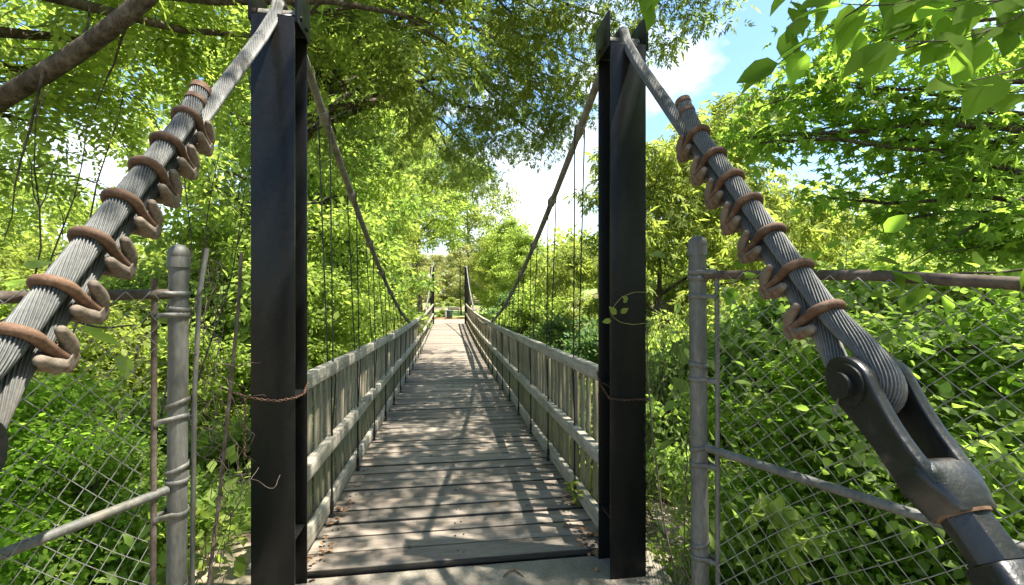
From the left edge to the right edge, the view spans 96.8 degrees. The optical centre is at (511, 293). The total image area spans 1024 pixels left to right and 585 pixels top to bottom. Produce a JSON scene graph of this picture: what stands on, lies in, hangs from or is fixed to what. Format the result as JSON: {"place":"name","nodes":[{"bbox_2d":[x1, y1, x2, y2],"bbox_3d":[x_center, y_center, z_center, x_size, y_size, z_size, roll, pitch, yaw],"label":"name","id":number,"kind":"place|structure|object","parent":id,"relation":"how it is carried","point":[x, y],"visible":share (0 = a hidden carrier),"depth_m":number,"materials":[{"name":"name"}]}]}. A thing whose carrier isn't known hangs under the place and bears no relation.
{"place":"outdoors","nodes":[
{"label":"outdoors","id":0,"kind":"place"},
{"bbox_2d":[103,287,753,584],"bbox_3d":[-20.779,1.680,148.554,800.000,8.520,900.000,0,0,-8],"label":"ground","id":1,"kind":"structure","parent":0,"point":[237,549],"depth_m":2.79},
{"bbox_2d":[0,148,95,290],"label":"leafy tree","id":2,"kind":"object","parent":1,"relation":"on","point":[16,220],"visible":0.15,"depth_m":12.84,"materials":[{"name":"green plant"}]},
{"bbox_2d":[0,234,130,384],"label":"leafy tree","id":3,"kind":"object","parent":1,"relation":"on","point":[7,269],"visible":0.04,"depth_m":10.16,"materials":[{"name":"green plant"}]},
{"bbox_2d":[0,272,136,397],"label":"leafy tree","id":4,"kind":"object","parent":1,"relation":"on","point":[7,311],"visible":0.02,"depth_m":6.98,"materials":[{"name":"green plant"}]},
{"bbox_2d":[0,38,145,500],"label":"bare sapling","id":5,"kind":"object","parent":1,"relation":"on","point":[39,208],"visible":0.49,"depth_m":3.70,"materials":[{"name":"brown plant"}]},
{"bbox_2d":[0,361,164,584],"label":"broad leaf sapling","id":6,"kind":"object","parent":1,"relation":"on","point":[6,492],"visible":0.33,"depth_m":2.62,"materials":[{"name":"green plant"}]},
{"bbox_2d":[12,383,197,501],"bbox_3d":[-4.971,2.450,5.009,2.318,2.901,2.699,0,0,28],"label":"shrub","id":7,"kind":"object","parent":1,"relation":"on","point":[136,409],"visible":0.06,"depth_m":5.11,"materials":[{"name":"green plant"}]},
{"bbox_2d":[0,379,213,584],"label":"broad leaf sapling","id":8,"kind":"object","parent":1,"relation":"on","point":[54,432],"visible":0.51,"depth_m":2.44,"materials":[{"name":"green plant"}]},
{"bbox_2d":[0,424,237,584],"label":"broad leaf sapling","id":9,"kind":"object","parent":1,"relation":"on","point":[117,499],"visible":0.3,"depth_m":2.62,"materials":[{"name":"green plant"}]},
{"bbox_2d":[35,300,211,477],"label":"leafy tree","id":10,"kind":"object","parent":1,"relation":"on","point":[133,338],"visible":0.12,"depth_m":7.29,"materials":[{"name":"green plant"}]},
{"bbox_2d":[52,249,242,427],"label":"leafy tree","id":11,"kind":"object","parent":1,"relation":"on","point":[125,286],"visible":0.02,"depth_m":11.06,"materials":[{"name":"green plant"}]},
{"bbox_2d":[61,391,246,527],"bbox_3d":[-4.593,2.635,5.622,2.699,2.901,2.318,0,0,1],"label":"shrub","id":12,"kind":"object","parent":1,"relation":"on","point":[201,460],"visible":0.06,"depth_m":5.55,"materials":[{"name":"green plant"}]},
{"bbox_2d":[65,315,250,483],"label":"leafy tree","id":13,"kind":"object","parent":1,"relation":"on","point":[207,396],"visible":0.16,"depth_m":7.86,"materials":[{"name":"green plant"}]},
{"bbox_2d":[109,234,250,436],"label":"leafy tree","id":14,"kind":"object","parent":1,"relation":"on","point":[147,304],"visible":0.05,"depth_m":11.01,"materials":[{"name":"green plant"}]},
{"bbox_2d":[132,89,250,480],"bbox_3d":[-2.905,0.461,4.254,1.240,4.689,0.978,0,0,-8],"label":"bare sapling","id":15,"kind":"object","parent":1,"relation":"on","point":[222,309],"visible":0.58,"depth_m":4.21,"materials":[{"name":"brown plant"}]},
{"bbox_2d":[0,0,500,254],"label":"locust tree","id":16,"kind":"object","parent":1,"relation":"on","point":[103,43],"visible":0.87,"depth_m":4.55,"materials":[{"name":"green plant"}]},
{"bbox_2d":[86,6,432,414],"bbox_3d":[-6.327,-0.958,12.169,7.355,13.603,7.716,0,0,27],"label":"leafy tree","id":17,"kind":"object","parent":1,"relation":"on","point":[241,146],"visible":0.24,"depth_m":11.23,"materials":[{"name":"green plant"}]},
{"bbox_2d":[205,405,335,529],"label":"shrub","id":18,"kind":"object","parent":1,"relation":"on","point":[240,440],"visible":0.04,"depth_m":7.54,"materials":[{"name":"green plant"}]},
{"bbox_2d":[189,233,396,512],"bbox_3d":[-5.130,2.088,10.778,4.977,7.568,5.443,0,0,6],"label":"leafy tree","id":19,"kind":"object","parent":1,"relation":"on","point":[316,342],"visible":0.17,"depth_m":10.27,"materials":[{"name":"green plant"}]},
{"bbox_2d":[177,7,417,358],"bbox_3d":[-7.786,-3.741,18.153,8.904,18.114,9.341,0,0,41],"label":"leafy tree","id":20,"kind":"object","parent":1,"relation":"on","point":[313,227],"visible":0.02,"depth_m":17.51,"materials":[{"name":"green plant"}]},
{"bbox_2d":[189,95,425,325],"bbox_3d":[-7.733,-3.412,19.019,7.754,15.605,9.979,0,0,25],"label":"leafy tree","id":21,"kind":"object","parent":1,"relation":"on","point":[404,229],"visible":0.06,"depth_m":19.07,"materials":[{"name":"green plant"}]},
{"bbox_2d":[201,77,445,354],"bbox_3d":[-6.787,-1.325,16.590,7.716,14.283,7.355,0,0,37],"label":"leafy tree","id":22,"kind":"object","parent":1,"relation":"on","point":[311,186],"visible":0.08,"depth_m":16.32,"materials":[{"name":"green plant"}]},
{"bbox_2d":[339,180,425,307],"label":"leafy tree","id":23,"kind":"object","parent":1,"relation":"on","point":[406,257],"visible":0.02,"depth_m":24.14,"materials":[{"name":"green plant"}]},
{"bbox_2d":[341,46,439,278],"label":"leafy tree","id":24,"kind":"object","parent":1,"relation":"on","point":[426,143],"depth_m":27.43,"materials":[{"name":"green plant"}]},
{"bbox_2d":[386,228,429,313],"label":"leafy tree","id":25,"kind":"object","parent":1,"relation":"on","point":[410,274],"visible":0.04,"depth_m":27.29,"materials":[{"name":"green plant"}]},
{"bbox_2d":[393,220,423,317],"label":"leafy tree","id":26,"kind":"object","parent":1,"relation":"on","point":[416,257],"visible":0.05,"depth_m":28.65,"materials":[{"name":"green plant"}]},
{"bbox_2d":[404,254,445,301],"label":"willow tree","id":27,"kind":"object","parent":1,"relation":"on","point":[426,260],"visible":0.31,"depth_m":61.49,"materials":[{"name":"green plant"}]},
{"bbox_2d":[395,131,479,313],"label":"leafy tree","id":28,"kind":"object","parent":1,"relation":"on","point":[437,222],"visible":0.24,"depth_m":29.54,"materials":[{"name":"green plant"}]},
{"bbox_2d":[426,253,456,297],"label":"willow tree","id":29,"kind":"object","parent":1,"relation":"on","point":[439,259],"visible":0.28,"depth_m":69.26,"materials":[{"name":"green plant"}]},
{"bbox_2d":[395,108,489,313],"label":"leafy tree","id":30,"kind":"object","parent":1,"relation":"on","point":[420,305],"visible":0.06,"depth_m":36.84,"materials":[{"name":"green plant"}]},
{"bbox_2d":[307,324,597,577],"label":"footbridge deck","id":31,"kind":"structure","parent":1,"relation":"on","point":[436,508],"depth_m":3.71,"materials":[{"name":"grey wood"}]},
{"bbox_2d":[347,190,360,470],"bbox_3d":[-1.427,0.363,4.107,0.123,2.603,0.123,0,0,-8],"label":"hanger","id":32,"kind":"object","parent":31,"relation":"on","point":[352,197],"visible":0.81,"depth_m":4.11,"materials":[{"name":"black metal"}]},
{"bbox_2d":[307,304,433,551],"bbox_3d":[-2.741,1.180,13.556,0.105,1.448,22.247,0,0,-8],"label":"bridge railing","id":33,"kind":"object","parent":31,"relation":"attached to","point":[342,440],"visible":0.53,"depth_m":3.82,"materials":[{"name":"grey wood"}]},
{"bbox_2d":[365,238,376,440],"bbox_3d":[-1.555,0.536,5.023,0.123,2.307,0.133,0,0,-8],"label":"hanger","id":34,"kind":"object","parent":31,"relation":"on","point":[370,244],"visible":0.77,"depth_m":5.02,"materials":[{"name":"black metal"}]},
{"bbox_2d":[378,270,387,419],"bbox_3d":[-1.683,0.694,5.939,0.123,2.039,0.119,0,0,-8],"label":"hanger","id":35,"kind":"object","parent":31,"relation":"on","point":[382,274],"visible":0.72,"depth_m":5.94,"materials":[{"name":"black metal"}]},
{"bbox_2d":[388,290,395,403],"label":"hanger","id":36,"kind":"object","parent":31,"relation":"on","point":[391,293],"visible":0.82,"depth_m":6.85,"materials":[{"name":"black metal"}]},
{"bbox_2d":[395,303,401,392],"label":"hanger","id":37,"kind":"object","parent":31,"relation":"on","point":[398,306],"visible":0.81,"depth_m":7.77,"materials":[{"name":"black metal"}]},
{"bbox_2d":[307,358,598,580],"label":"leaf litter","id":38,"kind":"object","parent":31,"relation":"on","point":[595,551],"visible":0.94,"depth_m":2.90,"materials":[{"name":"plant"}]},
{"bbox_2d":[501,303,506,389],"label":"hanger","id":39,"kind":"object","parent":31,"relation":"on","point":[502,388],"visible":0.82,"depth_m":8.01,"materials":[{"name":"black metal"}]},
{"bbox_2d":[517,270,523,414],"bbox_3d":[0.117,0.694,6.191,0.110,2.039,0.119,0,0,-8],"label":"hanger","id":40,"kind":"object","parent":31,"relation":"on","point":[520,274],"visible":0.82,"depth_m":6.18,"materials":[{"name":"black metal"}]},
{"bbox_2d":[465,304,597,527],"bbox_3d":[-0.950,1.181,13.806,0.105,1.449,22.247,0,0,-8],"label":"bridge railing","id":41,"kind":"object","parent":31,"relation":"attached to","point":[558,406],"visible":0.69,"depth_m":4.28,"materials":[{"name":"grey wood"}]},
{"bbox_2d":[529,241,537,433],"bbox_3d":[0.245,0.536,5.275,0.110,2.307,0.133,0,0,-8],"label":"hanger","id":42,"kind":"object","parent":31,"relation":"on","point":[532,246],"visible":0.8,"depth_m":5.26,"materials":[{"name":"black metal"}]},
{"bbox_2d":[546,195,556,460],"bbox_3d":[0.373,0.363,4.359,0.110,2.603,0.123,0,0,-8],"label":"hanger","id":43,"kind":"object","parent":31,"relation":"on","point":[551,203],"visible":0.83,"depth_m":4.35,"materials":[{"name":"black metal"}]},
{"bbox_2d":[563,475,583,506],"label":"weed","id":44,"kind":"object","parent":31,"relation":"on","point":[570,487],"visible":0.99,"depth_m":3.31,"materials":[{"name":"green plant"}]},
{"bbox_2d":[572,121,585,499],"bbox_3d":[0.501,0.170,3.443,0.110,2.933,0.137,0,0,-8],"label":"hanger","id":45,"kind":"object","parent":31,"relation":"on","point":[579,130],"visible":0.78,"depth_m":3.43,"materials":[{"name":"black metal"}]},
{"bbox_2d":[434,250,471,300],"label":"willow tree","id":46,"kind":"object","parent":1,"relation":"on","point":[448,290],"visible":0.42,"depth_m":65.31,"materials":[{"name":"green plant"}]},
{"bbox_2d":[448,252,487,304],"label":"willow tree","id":47,"kind":"object","parent":1,"relation":"on","point":[457,294],"visible":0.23,"depth_m":57.29,"materials":[{"name":"green plant"}]},
{"bbox_2d":[422,156,523,307],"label":"leafy tree","id":48,"kind":"object","parent":1,"relation":"on","point":[490,217],"visible":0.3,"depth_m":38.65,"materials":[{"name":"green plant"}]},
{"bbox_2d":[464,231,519,308],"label":"leafy tree","id":49,"kind":"object","parent":1,"relation":"on","point":[480,277],"visible":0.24,"depth_m":35.52,"materials":[{"name":"green plant"}]},
{"bbox_2d":[0,283,995,584],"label":"undergrowth","id":50,"kind":"object","parent":1,"relation":"on","point":[232,455],"depth_m":2.71,"materials":[{"name":"green plant"}]},
{"bbox_2d":[238,0,760,480],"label":"oak tree","id":51,"kind":"object","parent":1,"relation":"on","point":[518,50],"visible":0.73,"depth_m":7.03,"materials":[{"name":"green plant"}]},
{"bbox_2d":[486,292,528,335],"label":"shrub","id":52,"kind":"object","parent":1,"relation":"on","point":[502,300],"visible":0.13,"depth_m":21.33,"materials":[{"name":"green plant"}]},
{"bbox_2d":[0,153,1020,294],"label":"distant woodland","id":53,"kind":"object","parent":1,"relation":"on","point":[52,227],"visible":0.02,"depth_m":35.23,"materials":[{"name":"green plant"}]},
{"bbox_2d":[0,455,1023,584],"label":"ground ivy","id":54,"kind":"object","parent":1,"relation":"on","point":[128,542],"visible":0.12,"depth_m":2.54,"materials":[{"name":"green plant"}]},
{"bbox_2d":[475,211,548,317],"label":"leafy tree","id":55,"kind":"object","parent":1,"relation":"on","point":[488,259],"visible":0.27,"depth_m":30.82,"materials":[{"name":"green plant"}]},
{"bbox_2d":[487,222,551,316],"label":"leafy tree","id":56,"kind":"object","parent":1,"relation":"on","point":[522,244],"visible":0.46,"depth_m":24.41,"materials":[{"name":"green plant"}]},
{"bbox_2d":[491,279,572,342],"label":"leafy tree","id":57,"kind":"object","parent":1,"relation":"on","point":[540,301],"visible":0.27,"depth_m":19.17,"materials":[{"name":"green plant"}]},
{"bbox_2d":[516,244,597,338],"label":"leafy tree","id":58,"kind":"object","parent":1,"relation":"on","point":[577,292],"visible":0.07,"depth_m":20.73,"materials":[{"name":"green plant"}]},
{"bbox_2d":[523,309,597,377],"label":"leafy tree","id":59,"kind":"object","parent":1,"relation":"on","point":[556,325],"visible":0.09,"depth_m":14.37,"materials":[{"name":"green plant"}]},
{"bbox_2d":[545,314,597,426],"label":"leafy tree","id":60,"kind":"object","parent":1,"relation":"on","point":[589,352],"visible":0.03,"depth_m":10.31,"materials":[{"name":"green plant"}]},
{"bbox_2d":[554,328,741,496],"bbox_3d":[1.728,2.030,5.829,2.999,3.223,2.576,0,0,-8],"label":"shrub","id":61,"kind":"object","parent":1,"relation":"on","point":[658,344],"visible":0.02,"depth_m":5.72,"materials":[{"name":"green plant"}]},
{"bbox_2d":[591,309,710,404],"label":"leafy tree","id":62,"kind":"object","parent":1,"relation":"on","point":[681,322],"depth_m":8.95,"materials":[{"name":"green plant"}]},
{"bbox_2d":[524,135,799,419],"bbox_3d":[4.612,0.568,14.130,8.260,11.356,8.152,0,0,7],"label":"feathery tree","id":63,"kind":"object","parent":1,"relation":"on","point":[669,226],"visible":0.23,"depth_m":12.92,"materials":[{"name":"green plant"}]},
{"bbox_2d":[646,338,771,510],"bbox_3d":[1.653,1.535,4.468,1.803,2.256,2.099,0,0,19],"label":"shrub","id":64,"kind":"object","parent":1,"relation":"on","point":[738,388],"visible":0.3,"depth_m":4.27,"materials":[{"name":"green plant"}]},
{"bbox_2d":[683,280,785,333],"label":"leafy tree","id":65,"kind":"object","parent":1,"relation":"on","point":[740,297],"visible":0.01,"depth_m":8.14,"materials":[{"name":"green plant"}]},
{"bbox_2d":[597,79,882,326],"bbox_3d":[7.181,-0.502,15.978,9.511,13.248,9.637,0,0,-1],"label":"feathery tree","id":66,"kind":"object","parent":1,"relation":"on","point":[819,231],"visible":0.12,"depth_m":13.74,"materials":[{"name":"green plant"}]},
{"bbox_2d":[646,316,841,508],"bbox_3d":[2.434,1.677,4.823,2.318,2.901,2.699,0,0,-44],"label":"shrub","id":67,"kind":"object","parent":1,"relation":"on","point":[732,349],"visible":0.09,"depth_m":4.65,"materials":[{"name":"green plant"}]},
{"bbox_2d":[709,196,826,290],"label":"airy tree","id":68,"kind":"object","parent":1,"relation":"on","point":[810,245],"depth_m":19.30,"materials":[{"name":"green plant"}]},
{"bbox_2d":[710,293,853,470],"bbox_3d":[3.301,1.456,5.052,2.999,3.223,2.575,0,0,-17],"label":"shrub","id":69,"kind":"object","parent":1,"relation":"on","point":[736,313],"visible":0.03,"depth_m":4.98,"materials":[{"name":"green plant"}]},
{"bbox_2d":[743,490,825,584],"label":"seedling","id":70,"kind":"object","parent":1,"relation":"on","point":[789,516],"visible":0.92,"depth_m":1.84,"materials":[{"name":"green plant"}]},
{"bbox_2d":[737,246,866,290],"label":"airy tree","id":71,"kind":"object","parent":1,"relation":"on","point":[826,256],"visible":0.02,"depth_m":13.32,"materials":[{"name":"green plant"}]},
{"bbox_2d":[638,0,1023,296],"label":"mulberry tree","id":72,"kind":"object","parent":1,"relation":"on","point":[954,22],"visible":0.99,"depth_m":1.52,"materials":[{"name":"green plant"}]},
{"bbox_2d":[646,343,1022,584],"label":"broad leaf sapling","id":73,"kind":"object","parent":1,"relation":"on","point":[810,392],"visible":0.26,"depth_m":2.45,"materials":[{"name":"green plant"}]},
{"bbox_2d":[673,269,1023,584],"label":"broad leaf sapling","id":74,"kind":"object","parent":1,"relation":"on","point":[874,328],"visible":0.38,"depth_m":2.07,"materials":[{"name":"green plant"}]},
{"bbox_2d":[738,260,969,502],"bbox_3d":[3.615,1.258,4.844,2.575,3.223,2.999,0,0,10],"label":"shrub","id":75,"kind":"object","parent":1,"relation":"on","point":[879,304],"visible":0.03,"depth_m":4.35,"materials":[{"name":"green plant"}]},
{"bbox_2d":[702,0,1023,287],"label":"sweetgum tree","id":76,"kind":"object","parent":1,"relation":"on","point":[978,149],"visible":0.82,"depth_m":4.25,"materials":[{"name":"green plant"}]},
{"bbox_2d":[709,285,1023,584],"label":"broad leaf sapling","id":77,"kind":"object","parent":1,"relation":"on","point":[994,380],"visible":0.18,"depth_m":2.10,"materials":[{"name":"green plant"}]},
{"bbox_2d":[814,237,951,286],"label":"leafy tree","id":78,"kind":"object","parent":1,"relation":"on","point":[869,260],"visible":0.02,"depth_m":7.47,"materials":[{"name":"green plant"}]},
{"bbox_2d":[831,244,937,269],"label":"leafy tree","id":79,"kind":"object","parent":1,"relation":"on","point":[920,259],"depth_m":16.62,"materials":[{"name":"green plant"}]},
{"bbox_2d":[778,257,1021,511],"bbox_3d":[4.536,1.375,5.186,3.298,3.546,2.833,0,0,37],"label":"shrub","id":80,"kind":"object","parent":1,"relation":"on","point":[938,294],"depth_m":4.46,"materials":[{"name":"green plant"}]},
{"bbox_2d":[777,268,1023,584],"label":"broad leaf sapling","id":81,"kind":"object","parent":1,"relation":"on","point":[952,562],"visible":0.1,"depth_m":2.14,"materials":[{"name":"green plant"}]},
{"bbox_2d":[903,252,979,274],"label":"leafy tree","id":82,"kind":"object","parent":1,"relation":"on","point":[934,265],"depth_m":11.88,"materials":[{"name":"green plant"}]},
{"bbox_2d":[932,259,1023,420],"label":"shrub","id":83,"kind":"object","parent":1,"relation":"on","point":[956,294],"visible":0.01,"depth_m":4.40,"materials":[{"name":"green plant"}]},
{"bbox_2d":[935,145,1023,274],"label":"leafy tree","id":84,"kind":"object","parent":1,"relation":"on","point":[977,206],"visible":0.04,"depth_m":12.45,"materials":[{"name":"green plant"}]},
{"bbox_2d":[244,551,675,584],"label":"concrete path","id":85,"kind":"structure","parent":0,"point":[572,571],"depth_m":2.53,"materials":[{"name":"concrete"}]},
{"bbox_2d":[0,423,8,493],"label":"anchor socket","id":86,"kind":"object","parent":85,"relation":"attached to","point":[4,441],"visible":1,"depth_m":0.81,"materials":[{"name":"black metal"}]},
{"bbox_2d":[0,244,279,584],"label":"chain link fence","id":87,"kind":"object","parent":85,"relation":"on","point":[177,295],"visible":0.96,"depth_m":1.53,"materials":[{"name":"metal"}]},
{"bbox_2d":[0,260,167,379],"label":"climbing vine","id":88,"kind":"object","parent":87,"relation":"attached to","point":[93,330],"visible":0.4,"depth_m":1.35,"materials":[{"name":"green plant"}]},
{"bbox_2d":[248,0,315,584],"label":"steel tower","id":89,"kind":"structure","parent":85,"relation":"on","point":[279,260],"depth_m":2.26,"materials":[{"name":"metal"}]},
{"bbox_2d":[0,0,432,429],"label":"cable","id":90,"kind":"object","parent":89,"relation":"attached to","point":[52,304],"visible":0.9,"depth_m":1.15,"materials":[{"name":"metal"}]},
{"bbox_2d":[317,107,336,517],"bbox_3d":[-1.299,0.170,3.191,0.123,2.933,0.137,0,0,-8],"label":"hanger","id":91,"kind":"object","parent":90,"relation":"hanging from","point":[324,118],"visible":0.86,"depth_m":3.18,"materials":[{"name":"black metal"}]},
{"bbox_2d":[218,382,308,401],"bbox_3d":[-1.288,0.502,2.350,0.436,0.067,0.253,0,0,-8],"label":"chain","id":92,"kind":"object","parent":89,"relation":"attached to","point":[275,400],"visible":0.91,"depth_m":2.25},
{"bbox_2d":[243,397,246,459],"bbox_3d":[-1.319,0.660,2.247,0.015,0.319,0.015,0,0,37],"label":"chain","id":93,"kind":"object","parent":92,"relation":"hanging from","point":[244,425],"visible":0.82,"depth_m":2.25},
{"bbox_2d":[590,10,647,579],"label":"steel tower","id":94,"kind":"structure","parent":85,"relation":"on","point":[621,273],"depth_m":2.52,"materials":[{"name":"metal"}]},
{"bbox_2d":[596,371,648,400],"bbox_3d":[0.630,0.531,2.624,0.267,0.142,0.262,0,0,-8],"label":"chain","id":95,"kind":"object","parent":94,"relation":"attached to","point":[601,386],"visible":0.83,"depth_m":2.51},
{"bbox_2d":[603,292,646,324],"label":"vine sprig","id":96,"kind":"object","parent":94,"relation":"attached to","point":[613,310],"visible":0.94,"depth_m":2.33,"materials":[{"name":"green plant"}]},
{"bbox_2d":[466,26,907,413],"bbox_3d":[-0.963,-0.169,14.105,0.147,2.770,26.475,0,0,-8],"label":"cable","id":97,"kind":"object","parent":94,"relation":"attached to","point":[823,319],"visible":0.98,"depth_m":1.40,"materials":[{"name":"metal"}]},
{"bbox_2d":[508,290,514,400],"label":"hanger","id":98,"kind":"object","parent":97,"relation":"hanging from","point":[510,293],"visible":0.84,"depth_m":7.10,"materials":[{"name":"black metal"}]},
{"bbox_2d":[643,236,1023,584],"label":"chain link fence","id":99,"kind":"object","parent":85,"relation":"on","point":[699,379],"visible":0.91,"depth_m":1.72,"materials":[{"name":"metal"}]},
{"bbox_2d":[646,244,752,584],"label":"climbing vine","id":100,"kind":"object","parent":99,"relation":"attached to","point":[669,405],"visible":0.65,"depth_m":2.06,"materials":[{"name":"green plant"}]},
{"bbox_2d":[686,214,1023,314],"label":"climbing vine","id":101,"kind":"object","parent":99,"relation":"attached to","point":[895,224],"visible":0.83,"depth_m":1.27,"materials":[{"name":"green plant"}]},
{"bbox_2d":[825,356,1023,584],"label":"anchor socket","id":102,"kind":"object","parent":85,"relation":"attached to","point":[936,475],"visible":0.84,"depth_m":0.92,"materials":[{"name":"black metal"}]},
{"bbox_2d":[434,319,489,323],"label":"path","id":103,"kind":"structure","parent":0,"point":[461,321],"depth_m":27.09,"materials":[{"name":"concrete"}]},
{"bbox_2d":[464,265,468,323],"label":"steel tower","id":104,"kind":"structure","parent":103,"relation":"on","point":[466,278],"depth_m":24.90,"materials":[{"name":"metal"}]},
{"bbox_2d":[412,289,597,316],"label":"lawn","id":105,"kind":"structure","parent":0,"point":[476,304],"depth_m":42.65,"materials":[{"name":"green plant"}]},
{"bbox_2d":[445,237,479,314],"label":"thin tree","id":106,"kind":"object","parent":105,"relation":"on","point":[458,253],"visible":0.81,"depth_m":35.90,"materials":[{"name":"green plant"}]},
{"bbox_2d":[0,0,1023,291],"label":"sky","id":107,"kind":"structure","parent":0,"point":[715,64],"materials":[{"name":"white"}]},
{"bbox_2d":[646,500,827,584],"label":"sandy ground","id":108,"kind":"structure","parent":0,"point":[671,522],"depth_m":3.27,"materials":[{"name":"sand"}]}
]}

